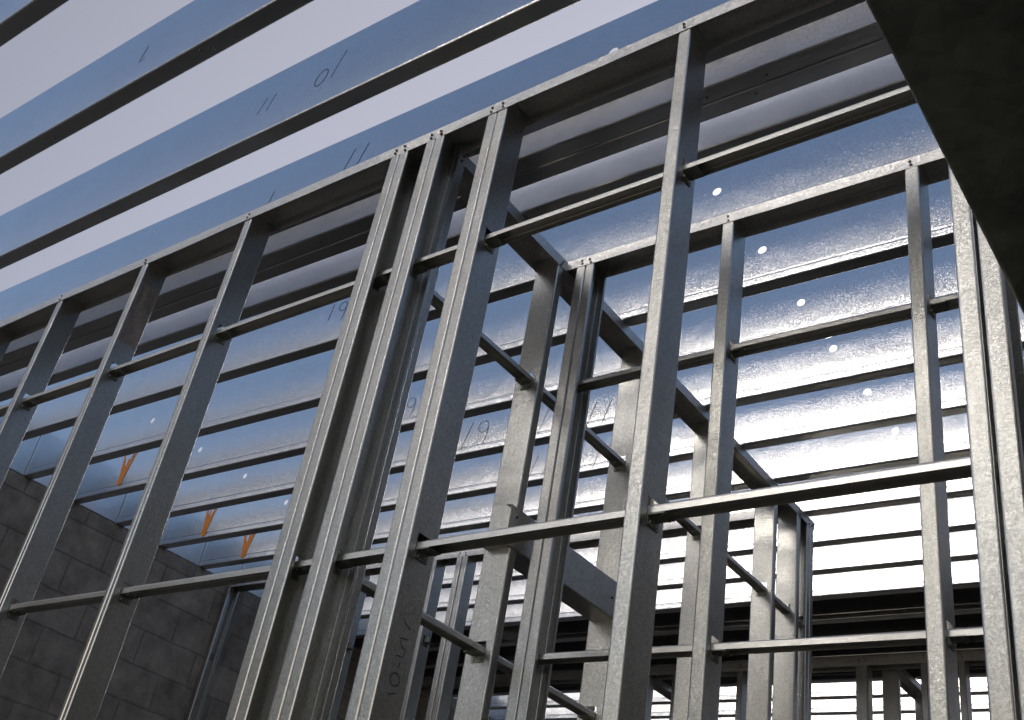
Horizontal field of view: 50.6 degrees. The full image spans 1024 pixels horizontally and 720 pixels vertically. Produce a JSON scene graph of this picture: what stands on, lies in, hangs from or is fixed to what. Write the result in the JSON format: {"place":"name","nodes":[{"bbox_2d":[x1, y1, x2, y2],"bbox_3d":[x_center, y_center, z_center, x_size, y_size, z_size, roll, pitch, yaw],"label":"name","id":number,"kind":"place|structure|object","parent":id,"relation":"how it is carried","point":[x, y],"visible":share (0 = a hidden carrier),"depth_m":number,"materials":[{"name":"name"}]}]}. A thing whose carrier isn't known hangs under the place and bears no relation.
{"place":"outdoors","nodes":[
{"label":"outdoors","id":0,"kind":"place"},
{"bbox_2d":[0,0,948,504],"label":"sky","id":1,"kind":"structure","parent":0,"point":[76,34],"materials":[{"name":"white"}]},
{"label":"floor","id":2,"kind":"structure","parent":0,"visible":0},
{"bbox_2d":[0,469,492,719],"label":"block wall","id":3,"kind":"structure","parent":2,"relation":"on","point":[158,666],"depth_m":6.16,"materials":[{"name":"concrete"}]},
{"bbox_2d":[0,0,68,46],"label":"floor joist","id":4,"kind":"object","parent":3,"relation":"on","point":[17,17],"depth_m":3.03,"materials":[{"name":"metal"}]},
{"bbox_2d":[0,0,313,174],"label":"floor joist","id":5,"kind":"object","parent":3,"relation":"on","point":[189,36],"visible":1,"depth_m":3.26,"materials":[{"name":"metal"}]},
{"bbox_2d":[9,435,496,719],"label":"rim track","id":6,"kind":"structure","parent":3,"relation":"on","point":[109,509],"depth_m":6.30,"materials":[{"name":"silver metal"}]},
{"bbox_2d":[0,1,891,375],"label":"boxed joist","id":7,"kind":"object","parent":6,"relation":"attached to","point":[836,43],"visible":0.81,"depth_m":3.08,"materials":[{"name":"metal"}]},
{"bbox_2d":[0,0,580,268],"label":"floor joist","id":8,"kind":"object","parent":3,"relation":"on","point":[414,40],"visible":1,"depth_m":3.32,"materials":[{"name":"metal"}]},
{"bbox_2d":[0,54,907,401],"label":"floor joist","id":9,"kind":"object","parent":3,"relation":"on","point":[830,94],"visible":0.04,"depth_m":3.29,"materials":[{"name":"silver metal"}]},
{"bbox_2d":[24,179,953,479],"bbox_3d":[0.618,-0.293,3.729,8.055,0.288,0.058,-14,-40,34],"label":"floor joist","id":10,"kind":"object","parent":3,"relation":"on","point":[842,241],"visible":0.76,"depth_m":3.85,"materials":[{"name":"metal"}]},
{"bbox_2d":[74,244,958,503],"bbox_3d":[0.799,-0.134,3.931,8.055,0.281,0.058,-14,-40,34],"label":"floor joist","id":11,"kind":"object","parent":3,"relation":"on","point":[868,289],"visible":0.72,"depth_m":4.22,"materials":[{"name":"silver metal"}]},
{"bbox_2d":[116,302,1023,526],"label":"floor joist","id":12,"kind":"object","parent":3,"relation":"on","point":[876,353],"visible":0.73,"depth_m":4.17,"materials":[{"name":"silver metal"}]},
{"bbox_2d":[199,413,969,569],"bbox_3d":[1.338,0.350,4.529,8.055,0.282,0.058,-14,-40,34],"label":"floor joist","id":13,"kind":"object","parent":3,"relation":"on","point":[858,451],"visible":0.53,"depth_m":4.65,"materials":[{"name":"silver metal"}]},
{"bbox_2d":[159,351,1023,548],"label":"floor joist","id":14,"kind":"object","parent":3,"relation":"on","point":[885,402],"visible":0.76,"depth_m":4.42,"materials":[{"name":"silver metal"}]},
{"bbox_2d":[356,560,979,638],"bbox_3d":[2.057,0.993,5.327,8.055,0.281,0.054,-14,-40,34],"label":"floor joist","id":15,"kind":"object","parent":3,"relation":"on","point":[896,580],"depth_m":5.52,"materials":[{"name":"silver metal"}]},
{"bbox_2d":[360,530,977,618],"bbox_3d":[1.880,0.835,5.130,8.055,0.281,0.054,-14,-40,34],"label":"floor joist","id":16,"kind":"object","parent":3,"relation":"on","point":[882,554],"visible":0.16,"depth_m":5.23,"materials":[{"name":"silver metal"}]},
{"bbox_2d":[366,496,975,596],"bbox_3d":[1.705,0.678,4.936,8.055,0.281,0.054,-14,-40,34],"label":"floor joist","id":17,"kind":"object","parent":3,"relation":"on","point":[885,523],"visible":0.12,"depth_m":4.97,"materials":[{"name":"silver metal"}]},
{"bbox_2d":[422,587,981,651],"bbox_3d":[2.241,1.159,5.531,8.055,0.281,0.054,-14,-40,34],"label":"floor joist","id":18,"kind":"object","parent":3,"relation":"on","point":[888,607],"visible":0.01,"depth_m":5.81,"materials":[{"name":"black metal"}]},
{"bbox_2d":[423,642,983,677],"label":"floor joist","id":19,"kind":"object","parent":3,"relation":"on","point":[429,673],"visible":0.01,"depth_m":6.37,"materials":[{"name":"black metal"}]},
{"bbox_2d":[425,613,982,668],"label":"floor joist","id":20,"kind":"object","parent":3,"relation":"on","point":[507,653],"visible":0.04,"depth_m":6.10,"materials":[{"name":"black metal"}]},
{"bbox_2d":[452,666,986,696],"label":"floor joist","id":21,"kind":"object","parent":3,"relation":"on","point":[850,676],"visible":0.06,"depth_m":6.64,"materials":[{"name":"grey metal"}]},
{"bbox_2d":[490,677,987,709],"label":"floor joist","id":22,"kind":"object","parent":3,"relation":"on","point":[845,690],"depth_m":6.92,"materials":[{"name":"silver metal"}]},
{"bbox_2d":[496,695,988,719],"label":"floor joist","id":23,"kind":"object","parent":3,"relation":"on","point":[980,703],"visible":0.07,"depth_m":7.18,"materials":[{"name":"silver metal"}]},
{"bbox_2d":[651,712,989,719],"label":"floor joist","id":24,"kind":"object","parent":3,"relation":"on","point":[980,715],"visible":0.02,"depth_m":7.28,"materials":[{"name":"silver metal"}]},
{"bbox_2d":[185,510,777,719],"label":"stud wall","id":25,"kind":"structure","parent":2,"relation":"on","point":[465,563],"depth_m":5.67,"materials":[{"name":"metal"}]},
{"bbox_2d":[242,459,972,569],"bbox_3d":[1.526,0.517,4.737,8.055,0.281,0.058,-14,-40,34],"label":"floor joist","id":26,"kind":"object","parent":25,"relation":"on","point":[958,488],"visible":0.05,"depth_m":4.67,"materials":[{"name":"silver metal"}]},
{"bbox_2d":[0,0,1023,719],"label":"stud wall","id":27,"kind":"structure","parent":2,"relation":"on","point":[288,662],"depth_m":2.56,"materials":[{"name":"metal"}]},
{"bbox_2d":[0,0,864,320],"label":"floor joist","id":28,"kind":"object","parent":27,"relation":"on","point":[388,134],"visible":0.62,"depth_m":3.44,"materials":[{"name":"silver metal"}]},
{"bbox_2d":[865,0,1023,312],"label":"steel trough","id":29,"kind":"object","parent":27,"relation":"attached to","point":[960,63],"visible":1,"depth_m":1.33,"materials":[{"name":"grey metal"}]},
{"bbox_2d":[321,145,814,719],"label":"stud wall","id":30,"kind":"structure","parent":2,"relation":"on","point":[783,689],"depth_m":3.48,"materials":[{"name":"metal"}]},
{"bbox_2d":[653,680,671,700],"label":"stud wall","id":31,"kind":"structure","parent":2,"relation":"on","point":[662,688],"depth_m":7.22,"materials":[{"name":"metal"}]},
{"bbox_2d":[421,649,985,719],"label":"stud wall","id":32,"kind":"structure","parent":2,"relation":"on","point":[863,666],"depth_m":6.13,"materials":[{"name":"metal"}]},
{"bbox_2d":[505,148,983,719],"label":"stud wall","id":33,"kind":"structure","parent":2,"relation":"on","point":[707,650],"depth_m":2.84,"materials":[{"name":"metal"}]},
{"bbox_2d":[0,103,939,440],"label":"floor joist","id":34,"kind":"object","parent":33,"relation":"on","point":[878,141],"visible":0.51,"depth_m":3.61,"materials":[{"name":"silver metal"}]},
{"bbox_2d":[882,669,922,719],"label":"stud wall","id":35,"kind":"structure","parent":2,"relation":"on","point":[905,680],"depth_m":6.12,"materials":[{"name":"metal"}]}
]}

